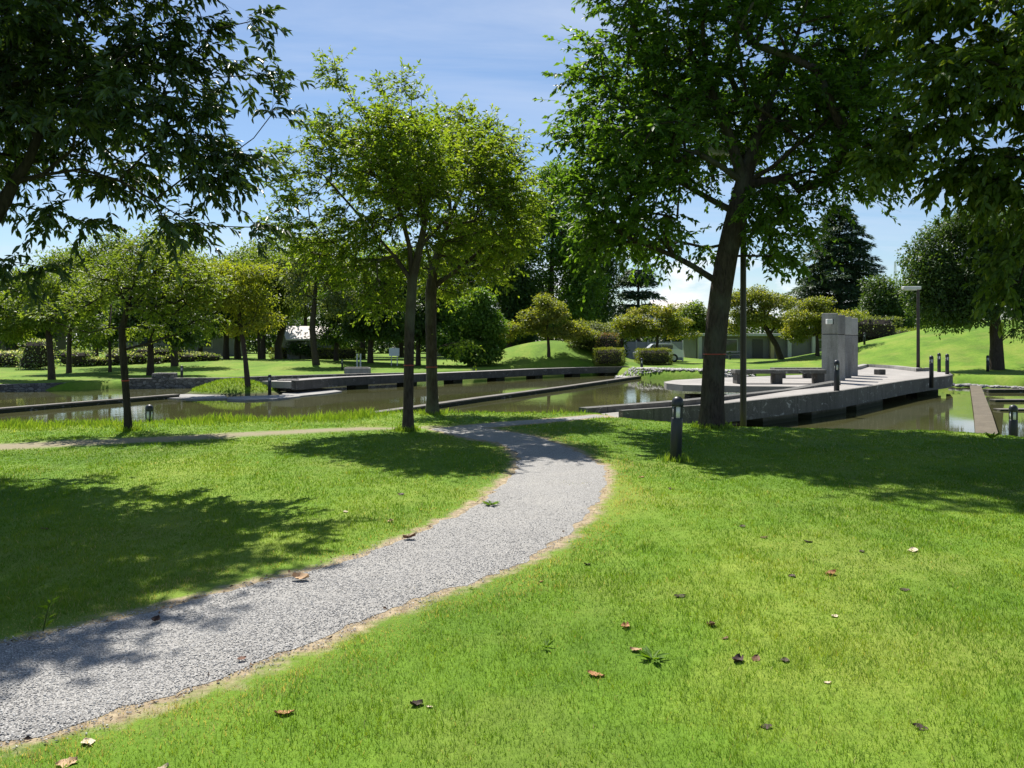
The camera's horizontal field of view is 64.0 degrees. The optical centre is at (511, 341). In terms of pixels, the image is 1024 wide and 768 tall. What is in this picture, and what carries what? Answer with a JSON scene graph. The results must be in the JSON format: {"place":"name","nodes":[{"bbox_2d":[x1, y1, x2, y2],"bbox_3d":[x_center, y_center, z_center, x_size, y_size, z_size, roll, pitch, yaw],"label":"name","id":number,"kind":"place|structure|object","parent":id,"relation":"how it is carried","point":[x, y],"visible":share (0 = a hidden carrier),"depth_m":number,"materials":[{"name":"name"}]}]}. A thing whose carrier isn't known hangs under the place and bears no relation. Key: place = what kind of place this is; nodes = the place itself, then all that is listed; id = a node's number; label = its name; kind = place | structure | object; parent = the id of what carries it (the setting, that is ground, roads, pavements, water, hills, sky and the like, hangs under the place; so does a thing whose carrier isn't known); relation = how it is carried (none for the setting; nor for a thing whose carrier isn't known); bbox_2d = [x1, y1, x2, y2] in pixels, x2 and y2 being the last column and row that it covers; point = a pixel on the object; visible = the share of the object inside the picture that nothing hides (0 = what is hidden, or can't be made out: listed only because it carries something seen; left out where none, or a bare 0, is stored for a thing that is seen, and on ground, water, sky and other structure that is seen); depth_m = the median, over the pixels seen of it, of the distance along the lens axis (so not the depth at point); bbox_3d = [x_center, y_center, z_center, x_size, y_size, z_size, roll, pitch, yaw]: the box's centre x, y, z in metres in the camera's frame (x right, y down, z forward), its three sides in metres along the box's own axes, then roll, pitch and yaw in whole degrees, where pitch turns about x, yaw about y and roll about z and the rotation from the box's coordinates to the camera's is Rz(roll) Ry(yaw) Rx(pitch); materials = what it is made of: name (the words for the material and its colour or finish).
{"place":"outdoors","nodes":[
{"label":"outdoors","id":0,"kind":"place"},
{"bbox_2d":[0,426,606,748],"bbox_3d":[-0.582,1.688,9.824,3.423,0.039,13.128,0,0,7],"label":"path","id":1,"kind":"structure","parent":0,"point":[542,462],"depth_m":5.29,"materials":[{"name":"gravel"}]},
{"bbox_2d":[291,572,308,578],"bbox_3d":[-1.509,1.663,5.799,0.140,0.042,0.093,0,0,-18],"label":"fallen leaf","id":2,"kind":"object","parent":1,"relation":"on","point":[300,575],"visible":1,"depth_m":5.82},
{"bbox_2d":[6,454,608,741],"bbox_3d":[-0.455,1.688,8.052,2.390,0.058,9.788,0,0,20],"label":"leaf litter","id":3,"kind":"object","parent":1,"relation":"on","point":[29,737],"visible":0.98,"depth_m":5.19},
{"bbox_2d":[0,320,1023,767],"bbox_3d":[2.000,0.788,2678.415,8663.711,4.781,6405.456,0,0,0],"label":"ground","id":4,"kind":"structure","parent":0,"point":[968,350],"depth_m":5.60,"materials":[{"name":"plant"}]},
{"bbox_2d":[0,349,22,366],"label":"white flower bush","id":5,"kind":"object","parent":4,"relation":"on","point":[8,358],"visible":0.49,"depth_m":55.35,"materials":[{"name":"green plant"}]},
{"bbox_2d":[0,267,46,345],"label":"skyline tree","id":6,"kind":"object","parent":4,"relation":"on","point":[13,287],"visible":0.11,"depth_m":72.22,"materials":[{"name":"green plant"}]},
{"bbox_2d":[0,326,66,352],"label":"round tree","id":7,"kind":"object","parent":4,"relation":"on","point":[37,335],"visible":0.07,"depth_m":71.77,"materials":[{"name":"green plant"}]},
{"bbox_2d":[0,382,67,391],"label":"stone wall","id":8,"kind":"structure","parent":4,"relation":"on","point":[23,387],"depth_m":37.08,"materials":[{"name":"stone"}]},
{"bbox_2d":[15,338,57,369],"bbox_3d":[-30.710,0.878,52.958,2.233,2.286,2.045,0,0,0],"label":"white flower bush","id":9,"kind":"object","parent":4,"relation":"on","point":[34,354],"visible":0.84,"depth_m":52.43,"materials":[{"name":"green plant"}]},
{"bbox_2d":[0,325,75,358],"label":"house","id":10,"kind":"structure","parent":4,"relation":"on","point":[61,345],"depth_m":79.64,"materials":[{"name":"grey glass"}]},
{"bbox_2d":[36,594,59,631],"bbox_3d":[-2.708,1.591,4.765,0.124,0.218,0.126,0,0,39],"label":"weed plant","id":11,"kind":"object","parent":4,"relation":"on","point":[47,611],"visible":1,"depth_m":4.77,"materials":[{"name":"green plant"}]},
{"bbox_2d":[0,264,115,379],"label":"round tree","id":12,"kind":"object","parent":4,"relation":"on","point":[12,326],"visible":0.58,"depth_m":40.03,"materials":[{"name":"green plant"}]},
{"bbox_2d":[55,756,77,767],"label":"fallen leaf","id":13,"kind":"object","parent":4,"relation":"on","point":[61,762],"visible":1,"depth_m":3.30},
{"bbox_2d":[22,245,128,372],"bbox_3d":[-25.955,-1.874,48.801,5.729,7.817,5.117,0,0,26],"label":"thin tree","id":14,"kind":"object","parent":4,"relation":"on","point":[55,257],"visible":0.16,"depth_m":48.66,"materials":[{"name":"green plant"}]},
{"bbox_2d":[41,229,141,357],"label":"skyline tree","id":15,"kind":"object","parent":4,"relation":"on","point":[89,251],"visible":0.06,"depth_m":69.11,"materials":[{"name":"green plant"}]},
{"bbox_2d":[65,300,118,371],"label":"tree","id":16,"kind":"object","parent":4,"relation":"on","point":[96,344],"visible":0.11,"depth_m":49.77,"materials":[{"name":"green plant"}]},
{"bbox_2d":[15,226,237,430],"bbox_3d":[-7.251,-0.196,15.800,4.078,4.078,2.701,0,0,0],"label":"young tree","id":17,"kind":"object","parent":4,"relation":"on","point":[189,270],"visible":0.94,"depth_m":15.45,"materials":[{"name":"green plant"}]},
{"bbox_2d":[54,346,223,366],"bbox_3d":[-26.424,1.109,58.420,11.105,1.736,3.357,0,0,-22],"label":"flower border","id":18,"kind":"object","parent":4,"relation":"on","point":[86,358],"visible":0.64,"depth_m":57.76,"materials":[{"name":"green plant"}]},
{"bbox_2d":[79,277,211,374],"bbox_3d":[-20.465,-0.860,45.890,6.808,5.852,5.291,0,0,16],"label":"dark tree","id":19,"kind":"object","parent":4,"relation":"on","point":[189,340],"visible":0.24,"depth_m":45.24,"materials":[{"name":"green plant"}]},
{"bbox_2d":[145,405,153,421],"bbox_3d":[-7.659,1.978,17.300,0.166,1.285,0.166,0,0,0],"label":"bollard light","id":20,"kind":"object","parent":4,"relation":"on","point":[149,412],"visible":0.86,"depth_m":17.24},
{"bbox_2d":[89,219,223,365],"bbox_3d":[-24.153,-3.285,55.798,10.521,10.219,6.219,0,0,0],"label":"tall tree","id":21,"kind":"object","parent":4,"relation":"on","point":[174,360],"visible":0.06,"depth_m":55.61,"materials":[{"name":"green plant"}]},
{"bbox_2d":[0,0,329,319],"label":"chestnut oak","id":22,"kind":"object","parent":4,"relation":"on","point":[97,97],"visible":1,"depth_m":10.18,"materials":[{"name":"green plant"}]},
{"bbox_2d":[152,372,177,377],"bbox_3d":[-16.773,1.900,39.573,0.980,0.760,0.800,0,0,-6],"label":"stone bench","id":23,"kind":"object","parent":4,"relation":"on","point":[166,375],"visible":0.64,"depth_m":39.20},
{"bbox_2d":[118,334,241,355],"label":"house","id":24,"kind":"structure","parent":4,"relation":"on","point":[215,346],"depth_m":92.50,"materials":[{"name":"grey glass"}]},
{"bbox_2d":[167,394,227,399],"bbox_3d":[-12.603,2.400,32.859,2.361,0.400,3.122,0,0,-19],"label":"concrete apron","id":25,"kind":"object","parent":4,"relation":"on","point":[197,397],"visible":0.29,"depth_m":32.09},
{"bbox_2d":[197,252,243,353],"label":"skyline tree","id":26,"kind":"object","parent":4,"relation":"on","point":[200,349],"depth_m":83.78,"materials":[{"name":"green plant"}]},
{"bbox_2d":[192,281,263,358],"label":"twin stem tree","id":27,"kind":"object","parent":4,"relation":"on","point":[225,346],"visible":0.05,"depth_m":65.39,"materials":[{"name":"green plant"}]},
{"bbox_2d":[170,256,287,386],"bbox_3d":[-11.818,-0.805,34.476,4.650,5.691,4.177,0,0,0],"label":"island tree","id":28,"kind":"object","parent":4,"relation":"on","point":[246,298],"visible":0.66,"depth_m":34.23,"materials":[{"name":"green plant"}]},
{"bbox_2d":[191,377,276,392],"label":"island grass","id":29,"kind":"structure","parent":4,"relation":"on","point":[227,379],"depth_m":34.55,"materials":[{"name":"plant"}]},
{"bbox_2d":[216,235,300,358],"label":"skyline tree","id":30,"kind":"object","parent":4,"relation":"on","point":[262,344],"visible":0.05,"depth_m":77.39,"materials":[{"name":"green plant"}]},
{"bbox_2d":[236,291,288,358],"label":"slim tree","id":31,"kind":"object","parent":4,"relation":"on","point":[258,341],"visible":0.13,"depth_m":63.90,"materials":[{"name":"green plant"}]},
{"bbox_2d":[129,373,403,388],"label":"stone wall","id":32,"kind":"structure","parent":4,"relation":"on","point":[147,383],"depth_m":39.27,"materials":[{"name":"stone"}]},
{"bbox_2d":[219,245,314,358],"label":"leaning tree","id":33,"kind":"object","parent":4,"relation":"on","point":[237,341],"visible":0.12,"depth_m":66.00,"materials":[{"name":"green plant"}]},
{"bbox_2d":[244,268,313,358],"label":"forked tree","id":34,"kind":"object","parent":4,"relation":"on","point":[278,354],"visible":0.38,"depth_m":65.47,"materials":[{"name":"green plant"}]},
{"bbox_2d":[285,340,310,358],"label":"bush","id":35,"kind":"object","parent":4,"relation":"on","point":[299,348],"visible":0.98,"depth_m":77.55,"materials":[{"name":"green plant"}]},
{"bbox_2d":[276,326,330,358],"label":"house","id":36,"kind":"structure","parent":4,"relation":"on","point":[294,334],"depth_m":78.27,"materials":[{"name":"white paint"}]},
{"bbox_2d":[287,277,325,325],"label":"skyline tree","id":37,"kind":"object","parent":4,"relation":"on","point":[304,314],"visible":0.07,"depth_m":98.21,"materials":[{"name":"green plant"}]},
{"bbox_2d":[282,388,341,396],"bbox_3d":[-8.879,2.400,36.957,2.429,0.400,7.887,0,0,-10],"label":"concrete apron","id":38,"kind":"object","parent":4,"relation":"on","point":[311,392],"visible":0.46,"depth_m":35.22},
{"bbox_2d":[268,346,365,358],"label":"hedge","id":39,"kind":"object","parent":4,"relation":"on","point":[344,353],"visible":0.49,"depth_m":78.43,"materials":[{"name":"green plant"}]},
{"bbox_2d":[270,230,367,364],"bbox_3d":[-13.432,-2.981,56.786,6.929,9.606,4.416,0,0,0],"label":"airy tree","id":40,"kind":"object","parent":4,"relation":"on","point":[331,308],"visible":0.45,"depth_m":56.77,"materials":[{"name":"green plant"}]},
{"bbox_2d":[304,269,375,360],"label":"shade tree","id":41,"kind":"object","parent":4,"relation":"on","point":[328,339],"visible":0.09,"depth_m":62.39,"materials":[{"name":"green plant"}]},
{"bbox_2d":[344,367,370,372],"bbox_3d":[-9.185,1.716,48.716,1.500,0.375,0.700,0,0,-3],"label":"bench","id":42,"kind":"object","parent":4,"relation":"on","point":[357,369],"visible":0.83,"depth_m":48.38,"materials":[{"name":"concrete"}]},
{"bbox_2d":[317,239,405,358],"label":"skyline tree","id":43,"kind":"object","parent":4,"relation":"on","point":[361,343],"visible":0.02,"depth_m":79.54,"materials":[{"name":"green plant"}]},
{"bbox_2d":[0,406,736,463],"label":"tall grass","id":44,"kind":"structure","parent":4,"relation":"on","point":[331,416],"depth_m":16.86,"materials":[{"name":"plant"}]},
{"bbox_2d":[329,265,427,362],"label":"shade tree","id":45,"kind":"object","parent":4,"relation":"on","point":[360,329],"visible":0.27,"depth_m":58.93,"materials":[{"name":"green plant"}]},
{"bbox_2d":[389,348,398,365],"bbox_3d":[-8.194,1.089,57.023,0.720,1.243,0.105,0,0,0],"label":"notice board","id":46,"kind":"object","parent":4,"relation":"on","point":[393,351],"visible":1,"depth_m":56.97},
{"bbox_2d":[251,45,552,430],"bbox_3d":[-2.052,-1.883,15.468,5.223,7.450,4.320,0,0,40],"label":"keyaki tree","id":47,"kind":"object","parent":4,"relation":"on","point":[399,190],"visible":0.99,"depth_m":15.24,"materials":[{"name":"green plant"}]},
{"bbox_2d":[378,270,471,365],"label":"shade tree","id":48,"kind":"object","parent":4,"relation":"on","point":[419,334],"visible":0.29,"depth_m":57.02,"materials":[{"name":"green plant"}]},
{"bbox_2d":[262,367,624,389],"bbox_3d":[-1.935,2.295,45.622,3.589,1.250,27.110,0,0,41],"label":"footbridge","id":49,"kind":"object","parent":4,"relation":"on","point":[356,382],"visible":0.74,"depth_m":43.10,"materials":[{"name":"concrete"}]},
{"bbox_2d":[419,244,498,311],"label":"skyline tree","id":50,"kind":"object","parent":4,"relation":"on","point":[468,280],"visible":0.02,"depth_m":82.35,"materials":[{"name":"green plant"}]},
{"bbox_2d":[360,85,562,413],"bbox_3d":[-1.146,-2.052,18.679,4.937,7.812,5.080,0,0,0],"label":"keyaki tree","id":51,"kind":"object","parent":4,"relation":"on","point":[431,285],"visible":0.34,"depth_m":19.11,"materials":[{"name":"green plant"}]},
{"bbox_2d":[436,286,511,366],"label":"bushy tree","id":52,"kind":"object","parent":4,"relation":"on","point":[482,323],"visible":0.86,"depth_m":55.15,"materials":[{"name":"green plant"}]},
{"bbox_2d":[464,243,547,347],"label":"tall tree","id":53,"kind":"object","parent":4,"relation":"on","point":[510,301],"visible":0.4,"depth_m":73.07,"materials":[{"name":"green plant"}]},
{"bbox_2d":[494,265,540,347],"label":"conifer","id":54,"kind":"object","parent":4,"relation":"on","point":[533,338],"visible":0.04,"depth_m":90.49,"materials":[{"name":"green plant"}]},
{"bbox_2d":[462,415,604,428],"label":"path spur","id":55,"kind":"structure","parent":4,"relation":"on","point":[522,422],"depth_m":17.23,"materials":[{"name":"gravel"}]},
{"bbox_2d":[66,310,1010,353],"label":"wood","id":56,"kind":"object","parent":4,"relation":"on","point":[380,347],"visible":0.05,"depth_m":113.78,"materials":[{"name":"green plant"}]},
{"bbox_2d":[502,292,602,356],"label":"maple tree","id":57,"kind":"object","parent":4,"relation":"on","point":[574,330],"visible":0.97,"depth_m":56.93,"materials":[{"name":"green plant"}]},
{"bbox_2d":[512,159,612,339],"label":"tall tree","id":58,"kind":"object","parent":4,"relation":"on","point":[551,280],"visible":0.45,"depth_m":74.84,"materials":[{"name":"green plant"}]},
{"bbox_2d":[564,319,619,350],"bbox_3d":[5.799,-0.417,60.037,4.173,2.518,3.582,0,0,0],"label":"bush","id":59,"kind":"object","parent":4,"relation":"on","point":[590,344],"visible":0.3,"depth_m":59.38,"materials":[{"name":"green plant"}]},
{"bbox_2d":[561,213,628,324],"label":"tall tree","id":60,"kind":"object","parent":4,"relation":"on","point":[612,268],"visible":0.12,"depth_m":80.77,"materials":[{"name":"green plant"}]},
{"bbox_2d":[594,331,619,349],"bbox_3d":[6.801,0.329,58.495,1.950,2.120,1.618,0,0,0],"label":"flowering bush","id":61,"kind":"object","parent":4,"relation":"on","point":[606,340],"visible":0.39,"depth_m":58.01,"materials":[{"name":"green plant"}]},
{"bbox_2d":[592,346,625,365],"bbox_3d":[6.619,1.059,56.013,2.378,1.486,1.935,0,0,0],"label":"hedge","id":62,"kind":"object","parent":4,"relation":"on","point":[603,356],"visible":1,"depth_m":55.35,"materials":[{"name":"green plant"}]},
{"bbox_2d":[597,324,629,357],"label":"bush","id":63,"kind":"object","parent":4,"relation":"on","point":[621,345],"visible":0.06,"depth_m":65.38,"materials":[{"name":"green plant"}]},
{"bbox_2d":[606,247,667,360],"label":"pine tree","id":64,"kind":"object","parent":4,"relation":"on","point":[638,295],"visible":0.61,"depth_m":71.39,"materials":[{"name":"green plant"}]},
{"bbox_2d":[636,646,669,662],"bbox_3d":[0.747,1.683,4.396,0.159,0.033,0.162,0,0,34],"label":"weed plant","id":65,"kind":"object","parent":4,"relation":"on","point":[646,653],"visible":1,"depth_m":4.40,"materials":[{"name":"green plant"}]},
{"bbox_2d":[624,340,682,360],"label":"panel fence","id":66,"kind":"object","parent":4,"relation":"on","point":[632,346],"visible":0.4,"depth_m":70.97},
{"bbox_2d":[605,302,702,347],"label":"maple tree","id":67,"kind":"object","parent":4,"relation":"on","point":[639,325],"visible":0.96,"depth_m":63.48,"materials":[{"name":"green plant"}]},
{"bbox_2d":[634,347,673,364],"bbox_3d":[10.230,1.137,59.017,2.785,1.484,1.939,0,0,0],"label":"hedge","id":68,"kind":"object","parent":4,"relation":"on","point":[656,356],"visible":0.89,"depth_m":58.36,"materials":[{"name":"green plant"}]},
{"bbox_2d":[633,343,683,361],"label":"parked car","id":69,"kind":"object","parent":4,"relation":"on","point":[677,352],"visible":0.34,"depth_m":65.68,"materials":[{"name":"white metal"}]},
{"bbox_2d":[649,300,692,341],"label":"house","id":70,"kind":"structure","parent":4,"relation":"on","point":[662,302],"depth_m":117.02,"materials":[{"name":"white glass"}]},
{"bbox_2d":[670,396,683,461],"bbox_3d":[2.324,1.420,11.595,0.166,1.285,0.166,2,1,-8],"label":"bollard light","id":71,"kind":"object","parent":4,"relation":"on","point":[676,428],"visible":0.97,"depth_m":11.53,"materials":[{"name":"metal"}]},
{"bbox_2d":[614,367,755,377],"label":"pebble shore","id":72,"kind":"structure","parent":4,"relation":"on","point":[668,369],"depth_m":49.34,"materials":[{"name":"stone"}]},
{"bbox_2d":[674,299,706,339],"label":"skyline tree","id":73,"kind":"object","parent":4,"relation":"on","point":[696,313],"visible":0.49,"depth_m":95.00,"materials":[{"name":"green plant"}]},
{"bbox_2d":[704,144,746,426],"bbox_3d":[4.545,-0.885,17.300,0.963,6.514,0.300,0,0,0],"label":"street lamp","id":74,"kind":"object","parent":4,"relation":"on","point":[743,403],"visible":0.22,"depth_m":17.24,"materials":[{"name":"metal"}]},
{"bbox_2d":[532,0,954,427],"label":"broad shade tree","id":75,"kind":"object","parent":4,"relation":"on","point":[833,91],"visible":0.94,"depth_m":15.69,"materials":[{"name":"green plant"}]},
{"bbox_2d":[678,333,821,358],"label":"park building","id":76,"kind":"structure","parent":4,"relation":"on","point":[759,346],"depth_m":81.00,"materials":[{"name":"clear glass"}]},
{"bbox_2d":[726,339,737,352],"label":"window","id":77,"kind":"structure","parent":76,"relation":"in","point":[732,344],"depth_m":80.90,"materials":[{"name":"grey glass"}]},
{"bbox_2d":[753,339,762,358],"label":"door","id":78,"kind":"structure","parent":76,"relation":"in","point":[757,343],"depth_m":80.92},
{"bbox_2d":[579,367,952,424],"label":"concrete walkway","id":79,"kind":"structure","parent":4,"relation":"on","point":[791,398],"depth_m":24.78,"materials":[{"name":"concrete"}]},
{"bbox_2d":[731,369,826,383],"bbox_3d":[9.457,1.249,29.100,3.213,0.498,0.620,0,0,0],"label":"concrete bench","id":80,"kind":"object","parent":79,"relation":"on","point":[776,376],"visible":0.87,"depth_m":28.82,"materials":[{"name":"concrete"}]},
{"bbox_2d":[770,367,821,377],"bbox_3d":[12.075,1.289,33.600,2.800,0.418,0.620,0,0,0],"label":"concrete bench","id":81,"kind":"object","parent":79,"relation":"on","point":[804,375],"visible":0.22,"depth_m":33.32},
{"bbox_2d":[822,313,837,381],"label":"concrete pillar","id":82,"kind":"structure","parent":79,"relation":"on","point":[829,344],"depth_m":29.42,"materials":[{"name":"concrete"}]},
{"bbox_2d":[834,360,839,390],"bbox_3d":[9.810,1.208,24.750,0.166,1.285,0.166,0,0,0],"label":"bollard light","id":83,"kind":"object","parent":79,"relation":"on","point":[836,376],"visible":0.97,"depth_m":24.69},
{"bbox_2d":[838,315,844,380],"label":"concrete pillar","id":84,"kind":"structure","parent":79,"relation":"on","point":[841,339],"depth_m":31.36,"materials":[{"name":"concrete"}]},
{"bbox_2d":[844,317,850,377],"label":"concrete pillar","id":85,"kind":"structure","parent":79,"relation":"on","point":[847,334],"depth_m":33.57,"materials":[{"name":"concrete"}]},
{"bbox_2d":[851,318,857,375],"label":"concrete pillar","id":86,"kind":"structure","parent":79,"relation":"on","point":[854,347],"depth_m":35.55,"materials":[{"name":"concrete"}]},
{"bbox_2d":[929,356,933,387],"bbox_3d":[16.691,1.208,32.600,0.166,1.285,0.166,0,0,0],"label":"bollard light","id":87,"kind":"object","parent":79,"relation":"on","point":[931,371],"visible":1,"depth_m":32.53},
{"bbox_2d":[727,284,808,359],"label":"maple tree","id":88,"kind":"object","parent":4,"relation":"on","point":[765,301],"visible":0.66,"depth_m":65.30,"materials":[{"name":"green plant"}]},
{"bbox_2d":[777,295,870,356],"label":"maple tree","id":89,"kind":"object","parent":4,"relation":"on","point":[809,312],"visible":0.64,"depth_m":61.50,"materials":[{"name":"green plant"}]},
{"bbox_2d":[770,202,913,332],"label":"conifer","id":90,"kind":"object","parent":4,"relation":"on","point":[846,295],"visible":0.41,"depth_m":93.15,"materials":[{"name":"green plant"}]},
{"bbox_2d":[857,314,902,342],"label":"bush","id":91,"kind":"object","parent":4,"relation":"on","point":[872,328],"visible":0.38,"depth_m":68.78,"materials":[{"name":"green plant"}]},
{"bbox_2d":[853,274,916,327],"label":"round tree","id":92,"kind":"object","parent":4,"relation":"on","point":[877,299],"visible":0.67,"depth_m":80.94,"materials":[{"name":"green plant"}]},
{"bbox_2d":[858,364,928,371],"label":"stone kerb","id":93,"kind":"structure","parent":4,"relation":"on","point":[862,366],"depth_m":44.16,"materials":[{"name":"stone"}]},
{"bbox_2d":[901,286,920,367],"bbox_3d":[20.752,-0.575,42.500,0.998,4.550,0.348,0,0,0],"label":"street lamp","id":94,"kind":"object","parent":4,"relation":"on","point":[918,288],"visible":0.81,"depth_m":42.43,"materials":[{"name":"metal"}]},
{"bbox_2d":[838,0,1023,337],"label":"cherry tree","id":95,"kind":"object","parent":4,"relation":"on","point":[987,192],"visible":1,"depth_m":12.45,"materials":[{"name":"green plant"}]},
{"bbox_2d":[887,205,1023,369],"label":"hill tree","id":96,"kind":"object","parent":4,"relation":"on","point":[945,299],"visible":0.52,"depth_m":46.19,"materials":[{"name":"green plant"}]},
{"bbox_2d":[1009,405,1017,436],"bbox_3d":[10.159,1.927,16.600,0.166,1.285,0.166,0,0,0],"label":"bollard light","id":97,"kind":"object","parent":4,"relation":"on","point":[1013,420],"visible":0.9,"depth_m":16.54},
{"bbox_2d":[0,374,1023,436],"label":"water","id":98,"kind":"structure","parent":0,"point":[949,409],"depth_m":29.65,"materials":[{"name":"liquid"}]},
{"bbox_2d":[0,394,179,413],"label":"weir","id":99,"kind":"object","parent":98,"relation":"in","point":[69,404],"visible":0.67,"depth_m":28.18,"materials":[{"name":"concrete"}]},
{"bbox_2d":[227,395,299,400],"bbox_3d":[-9.727,2.390,32.052,2.862,0.400,2.219,0,0,-37],"label":"concrete apron","id":100,"kind":"object","parent":98,"relation":"in","point":[261,398],"visible":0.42,"depth_m":31.94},
{"bbox_2d":[371,376,640,412],"bbox_3d":[1.421,2.495,36.157,0.504,0.810,31.365,0,0,25],"label":"weir","id":101,"kind":"object","parent":98,"relation":"in","point":[450,403],"visible":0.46,"depth_m":32.95,"materials":[{"name":"concrete"}]},
{"bbox_2d":[970,385,997,433],"bbox_3d":[16.506,2.510,28.921,0.484,0.780,24.208,0,0,29],"label":"footbridge","id":102,"kind":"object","parent":98,"relation":"in","point":[983,419],"visible":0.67,"depth_m":24.07,"materials":[{"name":"concrete"}]},
{"bbox_2d":[984,389,1023,392],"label":"cascade step","id":103,"kind":"object","parent":98,"relation":"in","point":[1004,390],"visible":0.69,"depth_m":35.85,"materials":[{"name":"concrete"}]},
{"bbox_2d":[989,399,1023,401],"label":"cascade step","id":104,"kind":"object","parent":98,"relation":"in","point":[1006,400],"visible":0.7,"depth_m":30.36,"materials":[{"name":"concrete"}]},
{"bbox_2d":[0,0,1023,341],"label":"sky","id":105,"kind":"structure","parent":0,"point":[496,52],"materials":[{"name":"blue"}]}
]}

